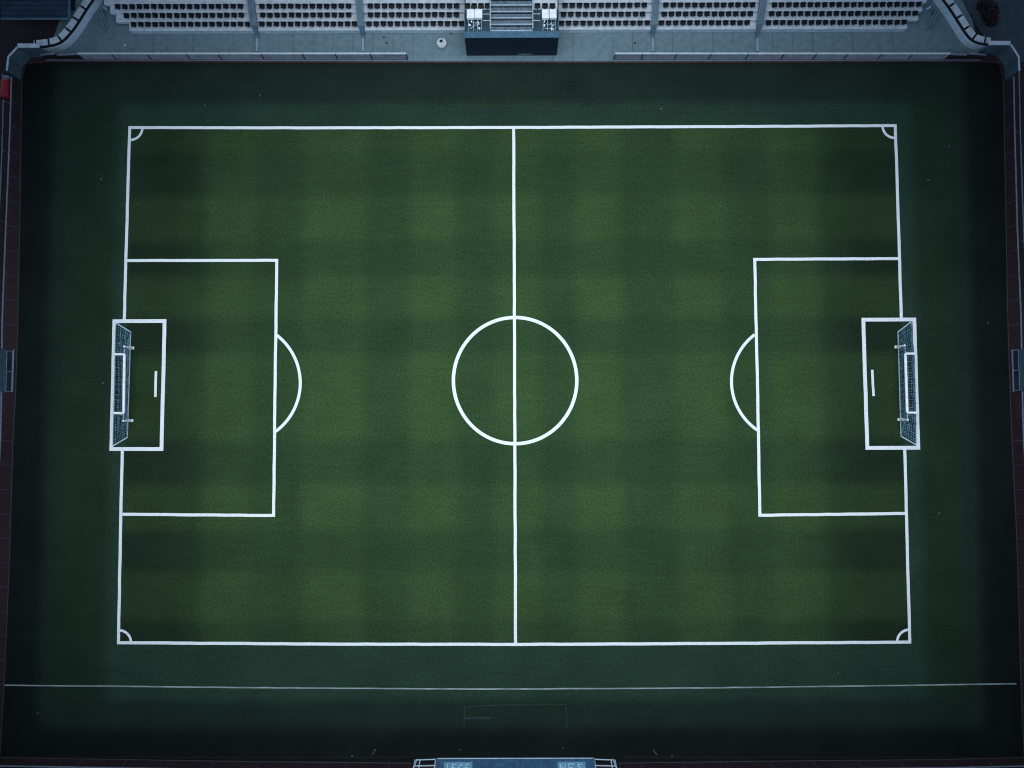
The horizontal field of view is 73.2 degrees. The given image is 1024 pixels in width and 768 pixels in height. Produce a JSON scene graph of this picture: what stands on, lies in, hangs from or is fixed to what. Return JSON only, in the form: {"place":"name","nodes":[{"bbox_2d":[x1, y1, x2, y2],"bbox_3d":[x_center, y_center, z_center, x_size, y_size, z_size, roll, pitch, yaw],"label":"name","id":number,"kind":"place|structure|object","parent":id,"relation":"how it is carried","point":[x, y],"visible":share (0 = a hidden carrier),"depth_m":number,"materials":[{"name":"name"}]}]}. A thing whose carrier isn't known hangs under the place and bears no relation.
{"place":"outdoors","nodes":[
{"label":"outdoors","id":0,"kind":"place"},
{"bbox_2d":[0,74,10,98],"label":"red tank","id":1,"kind":"object","parent":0,"point":[5,81],"visible":0.78,"depth_m":93.75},
{"bbox_2d":[0,0,75,19],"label":"corrugated shed","id":2,"kind":"structure","parent":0,"point":[36,9],"depth_m":93.29,"materials":[{"name":"blue metal"}]},
{"bbox_2d":[0,0,1023,767],"bbox_3d":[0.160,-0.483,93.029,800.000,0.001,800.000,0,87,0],"label":"ground","id":3,"kind":"structure","parent":0,"point":[14,34],"depth_m":94.63,"materials":[{"name":"concrete"}]},
{"bbox_2d":[0,349,12,392],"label":"steward booth","id":4,"kind":"object","parent":3,"relation":"on","point":[6,358],"visible":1,"depth_m":91.78,"materials":[{"name":"grey glass"}]},
{"bbox_2d":[6,43,46,79],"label":"corner board","id":5,"kind":"object","parent":3,"relation":"on","point":[20,55],"visible":1,"depth_m":93.28,"materials":[{"name":"concrete"}]},
{"bbox_2d":[33,0,102,52],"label":"curved wall","id":6,"kind":"structure","parent":3,"relation":"on","point":[76,25],"depth_m":93.95,"materials":[{"name":"blue paint"}]},
{"bbox_2d":[0,62,1023,762],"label":"turf","id":7,"kind":"structure","parent":3,"relation":"on","point":[638,250],"depth_m":92.79,"materials":[{"name":"plant"}]},
{"bbox_2d":[0,562,9,587],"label":"perimeter board","id":8,"kind":"object","parent":7,"relation":"on","point":[4,573],"visible":1,"depth_m":91.44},
{"bbox_2d":[0,514,10,538],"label":"perimeter board","id":9,"kind":"object","parent":7,"relation":"on","point":[5,525],"visible":1,"depth_m":91.63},
{"bbox_2d":[0,538,10,562],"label":"perimeter board","id":10,"kind":"object","parent":7,"relation":"on","point":[5,550],"visible":1,"depth_m":91.56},
{"bbox_2d":[0,489,11,514],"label":"perimeter board","id":11,"kind":"object","parent":7,"relation":"on","point":[5,501],"visible":1,"depth_m":91.69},
{"bbox_2d":[0,441,12,465],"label":"perimeter board","id":12,"kind":"object","parent":7,"relation":"on","point":[6,452],"visible":1,"depth_m":91.86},
{"bbox_2d":[0,465,12,489],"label":"perimeter board","id":13,"kind":"object","parent":7,"relation":"on","point":[6,472],"visible":1,"depth_m":91.81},
{"bbox_2d":[0,416,14,440],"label":"perimeter board","id":14,"kind":"object","parent":7,"relation":"on","point":[6,428],"visible":1,"depth_m":91.99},
{"bbox_2d":[0,392,15,415],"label":"perimeter board","id":15,"kind":"object","parent":7,"relation":"on","point":[7,403],"visible":1,"depth_m":92.06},
{"bbox_2d":[1,324,17,349],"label":"perimeter board","id":16,"kind":"object","parent":7,"relation":"on","point":[9,337],"visible":1,"depth_m":92.48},
{"bbox_2d":[1,300,18,325],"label":"perimeter board","id":17,"kind":"object","parent":7,"relation":"on","point":[10,309],"visible":1,"depth_m":92.63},
{"bbox_2d":[2,275,18,300],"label":"perimeter board","id":18,"kind":"object","parent":7,"relation":"on","point":[10,290],"visible":1,"depth_m":92.77,"materials":[{"name":"plastic"}]},
{"bbox_2d":[3,250,19,276],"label":"perimeter board","id":19,"kind":"object","parent":7,"relation":"on","point":[11,263],"visible":1,"depth_m":92.92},
{"bbox_2d":[4,225,19,251],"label":"perimeter board","id":20,"kind":"object","parent":7,"relation":"on","point":[12,239],"visible":1,"depth_m":93.08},
{"bbox_2d":[5,200,20,227],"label":"perimeter board","id":21,"kind":"object","parent":7,"relation":"on","point":[12,217],"visible":1,"depth_m":93.18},
{"bbox_2d":[6,176,20,203],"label":"perimeter board","id":22,"kind":"object","parent":7,"relation":"on","point":[13,193],"visible":1,"depth_m":93.36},
{"bbox_2d":[7,151,20,178],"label":"perimeter board","id":23,"kind":"object","parent":7,"relation":"on","point":[14,166],"visible":1,"depth_m":93.51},
{"bbox_2d":[8,126,21,154],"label":"perimeter board","id":24,"kind":"object","parent":7,"relation":"on","point":[14,143],"visible":1,"depth_m":93.60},
{"bbox_2d":[9,101,21,130],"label":"perimeter board","id":25,"kind":"object","parent":7,"relation":"on","point":[15,118],"visible":1,"depth_m":93.80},
{"bbox_2d":[10,77,21,105],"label":"perimeter board","id":26,"kind":"object","parent":7,"relation":"on","point":[15,91],"visible":1,"depth_m":93.95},
{"bbox_2d":[0,757,39,766],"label":"perimeter board","id":27,"kind":"object","parent":7,"relation":"on","point":[15,762],"visible":1,"depth_m":90.01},
{"bbox_2d":[32,758,82,767],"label":"perimeter board","id":28,"kind":"object","parent":7,"relation":"on","point":[60,762],"visible":1,"depth_m":90.04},
{"bbox_2d":[76,759,127,767],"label":"perimeter board","id":29,"kind":"object","parent":7,"relation":"on","point":[102,763],"visible":1,"depth_m":90.02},
{"bbox_2d":[117,451,123,642],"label":"goal line","id":30,"kind":"object","parent":7,"relation":"on","point":[120,546],"visible":1,"depth_m":92.06,"materials":[{"name":"white paint"}]},
{"bbox_2d":[112,323,133,445],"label":"football goal","id":31,"kind":"object","parent":7,"relation":"on","point":[126,358],"visible":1,"depth_m":91.84,"materials":[{"name":"white metal"}]},
{"bbox_2d":[123,127,130,318],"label":"goal line","id":32,"kind":"object","parent":7,"relation":"on","point":[127,222],"visible":1,"depth_m":93.98,"materials":[{"name":"white paint"}]},
{"bbox_2d":[109,319,165,450],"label":"goal area line","id":33,"kind":"object","parent":7,"relation":"on","point":[111,447],"visible":0.94,"depth_m":92.99,"materials":[{"name":"white paint"}]},
{"bbox_2d":[121,759,171,767],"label":"perimeter board","id":34,"kind":"object","parent":7,"relation":"on","point":[136,763],"visible":1,"depth_m":90.10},
{"bbox_2d":[167,760,215,767],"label":"perimeter board","id":35,"kind":"object","parent":7,"relation":"on","point":[191,764],"visible":1,"depth_m":90.12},
{"bbox_2d":[121,259,277,516],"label":"penalty area line","id":36,"kind":"object","parent":7,"relation":"on","point":[274,391],"visible":1,"depth_m":92.93,"materials":[{"name":"white paint"}]},
{"bbox_2d":[212,761,259,767],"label":"perimeter board","id":37,"kind":"object","parent":7,"relation":"on","point":[236,764],"visible":1,"depth_m":90.19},
{"bbox_2d":[257,761,303,767],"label":"perimeter board","id":38,"kind":"object","parent":7,"relation":"on","point":[275,764],"visible":1,"depth_m":90.27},
{"bbox_2d":[274,334,301,432],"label":"penalty arc","id":39,"kind":"object","parent":7,"relation":"on","point":[282,425],"visible":1,"depth_m":92.97,"materials":[{"name":"white paint"}]},
{"bbox_2d":[302,762,345,767],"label":"perimeter board","id":40,"kind":"object","parent":7,"relation":"on","point":[323,764],"visible":1,"depth_m":90.26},
{"bbox_2d":[344,762,389,767],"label":"perimeter board","id":41,"kind":"object","parent":7,"relation":"on","point":[367,764],"visible":1,"depth_m":90.33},
{"bbox_2d":[5,683,1015,689],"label":"boundary line","id":42,"kind":"object","parent":7,"relation":"on","point":[507,688],"visible":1,"depth_m":91.15,"materials":[{"name":"paint"}]},
{"bbox_2d":[128,124,896,128],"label":"touch line","id":43,"kind":"object","parent":7,"relation":"on","point":[507,127],"visible":1,"depth_m":94.51,"materials":[{"name":"white paint"}]},
{"bbox_2d":[117,641,910,645],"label":"touch line","id":44,"kind":"object","parent":7,"relation":"on","point":[508,644],"visible":1,"depth_m":91.46,"materials":[{"name":"white paint"}]},
{"bbox_2d":[512,127,516,643],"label":"halfway line","id":45,"kind":"object","parent":7,"relation":"on","point":[514,386],"visible":1,"depth_m":92.95,"materials":[{"name":"white paint"}]},
{"bbox_2d":[14,757,1014,757],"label":"kerb","id":46,"kind":"structure","parent":7,"relation":"on","point":[409,757],"depth_m":90.81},
{"bbox_2d":[436,757,594,767],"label":"team dugout","id":47,"kind":"object","parent":7,"relation":"on","point":[515,762],"visible":1,"depth_m":90.25,"materials":[{"name":"blue paint"}]},
{"bbox_2d":[452,316,578,444],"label":"circle","id":48,"kind":"object","parent":7,"relation":"on","point":[551,431],"visible":1,"depth_m":92.95,"materials":[{"name":"white paint"}]},
{"bbox_2d":[640,762,683,767],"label":"perimeter board","id":49,"kind":"object","parent":7,"relation":"on","point":[661,764],"visible":1,"depth_m":90.27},
{"bbox_2d":[682,761,728,767],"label":"perimeter board","id":50,"kind":"object","parent":7,"relation":"on","point":[716,764],"visible":1,"depth_m":90.23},
{"bbox_2d":[730,334,757,430],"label":"penalty arc","id":51,"kind":"object","parent":7,"relation":"on","point":[731,383],"visible":1,"depth_m":92.91,"materials":[{"name":"white paint"}]},
{"bbox_2d":[726,761,771,767],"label":"perimeter board","id":52,"kind":"object","parent":7,"relation":"on","point":[748,764],"visible":1,"depth_m":90.15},
{"bbox_2d":[769,760,815,767],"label":"perimeter board","id":53,"kind":"object","parent":7,"relation":"on","point":[795,764],"visible":1,"depth_m":90.07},
{"bbox_2d":[753,257,906,516],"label":"penalty area line","id":54,"kind":"object","parent":7,"relation":"on","point":[757,390],"visible":1,"depth_m":92.88,"materials":[{"name":"white paint"}]},
{"bbox_2d":[812,760,860,767],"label":"perimeter board","id":55,"kind":"object","parent":7,"relation":"on","point":[836,764],"visible":1,"depth_m":90.01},
{"bbox_2d":[856,760,904,767],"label":"perimeter board","id":56,"kind":"object","parent":7,"relation":"on","point":[880,763],"visible":1,"depth_m":89.93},
{"bbox_2d":[862,318,919,449],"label":"goal area line","id":57,"kind":"object","parent":7,"relation":"on","point":[868,447],"visible":0.92,"depth_m":92.87,"materials":[{"name":"white paint"}]},
{"bbox_2d":[894,126,902,317],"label":"goal line","id":58,"kind":"object","parent":7,"relation":"on","point":[898,222],"visible":1,"depth_m":93.88,"materials":[{"name":"white paint"}]},
{"bbox_2d":[894,322,916,444],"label":"football goal","id":59,"kind":"object","parent":7,"relation":"on","point":[906,386],"visible":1,"depth_m":91.68,"materials":[{"name":"white metal"}]},
{"bbox_2d":[903,450,910,641],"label":"goal line","id":60,"kind":"object","parent":7,"relation":"on","point":[907,546],"visible":1,"depth_m":91.96,"materials":[{"name":"white paint"}]},
{"bbox_2d":[899,759,949,767],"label":"perimeter board","id":61,"kind":"object","parent":7,"relation":"on","point":[923,763],"visible":1,"depth_m":90.00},
{"bbox_2d":[942,758,992,767],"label":"perimeter board","id":62,"kind":"object","parent":7,"relation":"on","point":[970,763],"visible":1,"depth_m":89.90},
{"bbox_2d":[985,757,1023,766],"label":"perimeter board","id":63,"kind":"object","parent":7,"relation":"on","point":[1008,762],"visible":1,"depth_m":89.94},
{"bbox_2d":[1003,77,1014,105],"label":"perimeter board","id":64,"kind":"object","parent":7,"relation":"on","point":[1008,91],"visible":1,"depth_m":93.83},
{"bbox_2d":[1004,101,1014,130],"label":"perimeter board","id":65,"kind":"object","parent":7,"relation":"on","point":[1009,115],"visible":1,"depth_m":93.65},
{"bbox_2d":[1004,126,1015,154],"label":"perimeter board","id":66,"kind":"object","parent":7,"relation":"on","point":[1009,140],"visible":1,"depth_m":93.55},
{"bbox_2d":[1004,151,1016,178],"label":"perimeter board","id":67,"kind":"object","parent":7,"relation":"on","point":[1010,165],"visible":1,"depth_m":93.37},
{"bbox_2d":[1005,176,1016,203],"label":"perimeter board","id":68,"kind":"object","parent":7,"relation":"on","point":[1011,189],"visible":1,"depth_m":93.22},
{"bbox_2d":[1005,200,1017,227],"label":"perimeter board","id":69,"kind":"object","parent":7,"relation":"on","point":[1011,214],"visible":1,"depth_m":93.08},
{"bbox_2d":[1006,225,1018,251],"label":"perimeter board","id":70,"kind":"object","parent":7,"relation":"on","point":[1012,240],"visible":1,"depth_m":92.90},
{"bbox_2d":[1006,250,1019,276],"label":"perimeter board","id":71,"kind":"object","parent":7,"relation":"on","point":[1012,264],"visible":1,"depth_m":92.83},
{"bbox_2d":[1007,275,1020,300],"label":"perimeter board","id":72,"kind":"object","parent":7,"relation":"on","point":[1013,288],"visible":1,"depth_m":92.65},
{"bbox_2d":[1007,300,1021,325],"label":"perimeter board","id":73,"kind":"object","parent":7,"relation":"on","point":[1014,314],"visible":1,"depth_m":92.50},
{"bbox_2d":[1007,324,1021,349],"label":"perimeter board","id":74,"kind":"object","parent":7,"relation":"on","point":[1014,337],"visible":1,"depth_m":92.39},
{"bbox_2d":[1010,416,1023,440],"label":"perimeter board","id":75,"kind":"object","parent":7,"relation":"on","point":[1017,428],"visible":1,"depth_m":91.81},
{"bbox_2d":[1010,392,1023,415],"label":"perimeter board","id":76,"kind":"object","parent":7,"relation":"on","point":[1016,404],"visible":1,"depth_m":91.97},
{"bbox_2d":[1011,441,1023,465],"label":"perimeter board","id":77,"kind":"object","parent":7,"relation":"on","point":[1017,452],"visible":1,"depth_m":91.70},
{"bbox_2d":[1013,465,1023,489],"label":"perimeter board","id":78,"kind":"object","parent":7,"relation":"on","point":[1018,474],"visible":1,"depth_m":91.72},
{"bbox_2d":[1014,489,1023,514],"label":"perimeter board","id":79,"kind":"object","parent":7,"relation":"on","point":[1019,500],"visible":1,"depth_m":91.63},
{"bbox_2d":[27,61,999,63],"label":"kerb","id":80,"kind":"structure","parent":3,"relation":"on","point":[512,62],"depth_m":94.87,"materials":[{"name":"concrete"}]},
{"bbox_2d":[104,0,926,33],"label":"seating stand","id":81,"kind":"object","parent":3,"relation":"on","point":[564,28],"visible":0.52,"depth_m":93.85,"materials":[{"name":"concrete"}]},
{"bbox_2d":[933,0,990,50],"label":"curved wall","id":82,"kind":"structure","parent":3,"relation":"on","point":[959,24],"depth_m":93.87,"materials":[{"name":"blue paint"}]},
{"bbox_2d":[978,41,1019,79],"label":"corner board","id":83,"kind":"object","parent":3,"relation":"on","point":[1006,53],"visible":0.98,"depth_m":93.21,"materials":[{"name":"concrete"}]},
{"bbox_2d":[1013,348,1023,391],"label":"steward booth","id":84,"kind":"object","parent":3,"relation":"on","point":[1018,361],"visible":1,"depth_m":91.80,"materials":[{"name":"grey glass"}]},
{"bbox_2d":[1017,71,1023,241],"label":"handrail","id":85,"kind":"object","parent":3,"relation":"on","point":[1021,156],"visible":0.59,"depth_m":93.15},
{"bbox_2d":[46,0,980,61],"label":"concourse pavement","id":86,"kind":"structure","parent":0,"point":[940,35],"depth_m":94.97,"materials":[{"name":"grey concrete"}]},
{"bbox_2d":[78,53,116,59],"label":"perimeter board","id":87,"kind":"object","parent":86,"relation":"on","point":[97,56],"visible":1,"depth_m":94.20,"materials":[{"name":"blue paint"}]},
{"bbox_2d":[112,53,151,59],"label":"perimeter board","id":88,"kind":"object","parent":86,"relation":"on","point":[132,56],"visible":1,"depth_m":94.19,"materials":[{"name":"blue paint"}]},
{"bbox_2d":[147,53,190,59],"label":"perimeter board","id":89,"kind":"object","parent":86,"relation":"on","point":[169,56],"visible":1,"depth_m":94.19,"materials":[{"name":"blue paint"}]},
{"bbox_2d":[186,53,221,59],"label":"perimeter board","id":90,"kind":"object","parent":86,"relation":"on","point":[204,56],"visible":1,"depth_m":94.19,"materials":[{"name":"blue paint"}]},
{"bbox_2d":[218,53,264,59],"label":"perimeter board","id":91,"kind":"object","parent":86,"relation":"on","point":[241,56],"visible":1,"depth_m":94.18,"materials":[{"name":"blue paint"}]},
{"bbox_2d":[247,0,259,51],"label":"raked beam","id":92,"kind":"structure","parent":86,"relation":"on","point":[252,14],"depth_m":93.23,"materials":[{"name":"concrete"}]},
{"bbox_2d":[261,53,305,59],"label":"perimeter board","id":93,"kind":"object","parent":86,"relation":"on","point":[283,56],"visible":1,"depth_m":94.17,"materials":[{"name":"blue paint"}]},
{"bbox_2d":[303,53,337,59],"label":"perimeter board","id":94,"kind":"object","parent":86,"relation":"on","point":[320,56],"visible":1,"depth_m":94.17,"materials":[{"name":"blue paint"}]},
{"bbox_2d":[336,53,372,59],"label":"perimeter board","id":95,"kind":"object","parent":86,"relation":"on","point":[354,56],"visible":1,"depth_m":94.17,"materials":[{"name":"blue paint"}]},
{"bbox_2d":[355,0,364,51],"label":"raked beam","id":96,"kind":"structure","parent":86,"relation":"on","point":[360,14],"depth_m":93.22,"materials":[{"name":"concrete"}]},
{"bbox_2d":[371,53,407,59],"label":"perimeter board","id":97,"kind":"object","parent":86,"relation":"on","point":[389,56],"visible":1,"depth_m":94.16,"materials":[{"name":"blue paint"}]},
{"bbox_2d":[464,0,558,55],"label":"stair platform","id":98,"kind":"structure","parent":86,"relation":"on","point":[513,28],"depth_m":90.44,"materials":[{"name":"concrete"}]},
{"bbox_2d":[467,9,481,30],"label":"equipment cabinet","id":99,"kind":"object","parent":98,"relation":"on","point":[473,14],"visible":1,"depth_m":89.24,"materials":[{"name":"white metal"}]},
{"bbox_2d":[650,0,659,51],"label":"raked beam","id":100,"kind":"structure","parent":86,"relation":"on","point":[655,13],"depth_m":93.26,"materials":[{"name":"concrete"}]},
{"bbox_2d":[641,52,675,59],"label":"perimeter board","id":101,"kind":"object","parent":86,"relation":"on","point":[658,56],"visible":1,"depth_m":94.13,"materials":[{"name":"blue paint"}]},
{"bbox_2d":[674,52,710,59],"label":"perimeter board","id":102,"kind":"object","parent":86,"relation":"on","point":[692,55],"visible":1,"depth_m":93.93,"materials":[{"name":"blue paint"}]},
{"bbox_2d":[708,52,747,59],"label":"perimeter board","id":103,"kind":"object","parent":86,"relation":"on","point":[728,56],"visible":1,"depth_m":93.94,"materials":[{"name":"blue paint"}]},
{"bbox_2d":[755,0,766,51],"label":"raked beam","id":104,"kind":"structure","parent":86,"relation":"on","point":[761,14],"depth_m":93.23,"materials":[{"name":"concrete"}]},
{"bbox_2d":[745,52,783,59],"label":"perimeter board","id":105,"kind":"object","parent":86,"relation":"on","point":[764,55],"visible":1,"depth_m":93.91,"materials":[{"name":"blue paint"}]},
{"bbox_2d":[780,52,815,59],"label":"perimeter board","id":106,"kind":"object","parent":86,"relation":"on","point":[798,55],"visible":1,"depth_m":93.86,"materials":[{"name":"blue paint"}]},
{"bbox_2d":[812,52,847,59],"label":"perimeter board","id":107,"kind":"object","parent":86,"relation":"on","point":[830,56],"visible":1,"depth_m":94.07,"materials":[{"name":"blue paint"}]},
{"bbox_2d":[843,52,881,59],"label":"perimeter board","id":108,"kind":"object","parent":86,"relation":"on","point":[862,55],"visible":1,"depth_m":93.85,"materials":[{"name":"blue paint"}]},
{"bbox_2d":[877,52,912,59],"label":"perimeter board","id":109,"kind":"object","parent":86,"relation":"on","point":[894,55],"visible":1,"depth_m":93.84,"materials":[{"name":"blue paint"}]},
{"bbox_2d":[907,52,949,59],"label":"perimeter board","id":110,"kind":"object","parent":86,"relation":"on","point":[928,55],"visible":1,"depth_m":93.84,"materials":[{"name":"blue paint"}]},
{"bbox_2d":[542,9,556,30],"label":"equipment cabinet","id":111,"kind":"object","parent":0,"point":[548,14],"visible":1,"depth_m":89.24,"materials":[{"name":"white metal"}]},
{"bbox_2d":[962,0,1023,61],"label":"slate paving","id":112,"kind":"structure","parent":0,"point":[1009,26],"depth_m":95.11,"materials":[{"name":"stone"}]},
{"bbox_2d":[976,0,1000,26],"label":"dark shrub","id":113,"kind":"object","parent":112,"relation":"on","point":[989,13],"visible":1,"depth_m":94.04,"materials":[{"name":"black plant"}]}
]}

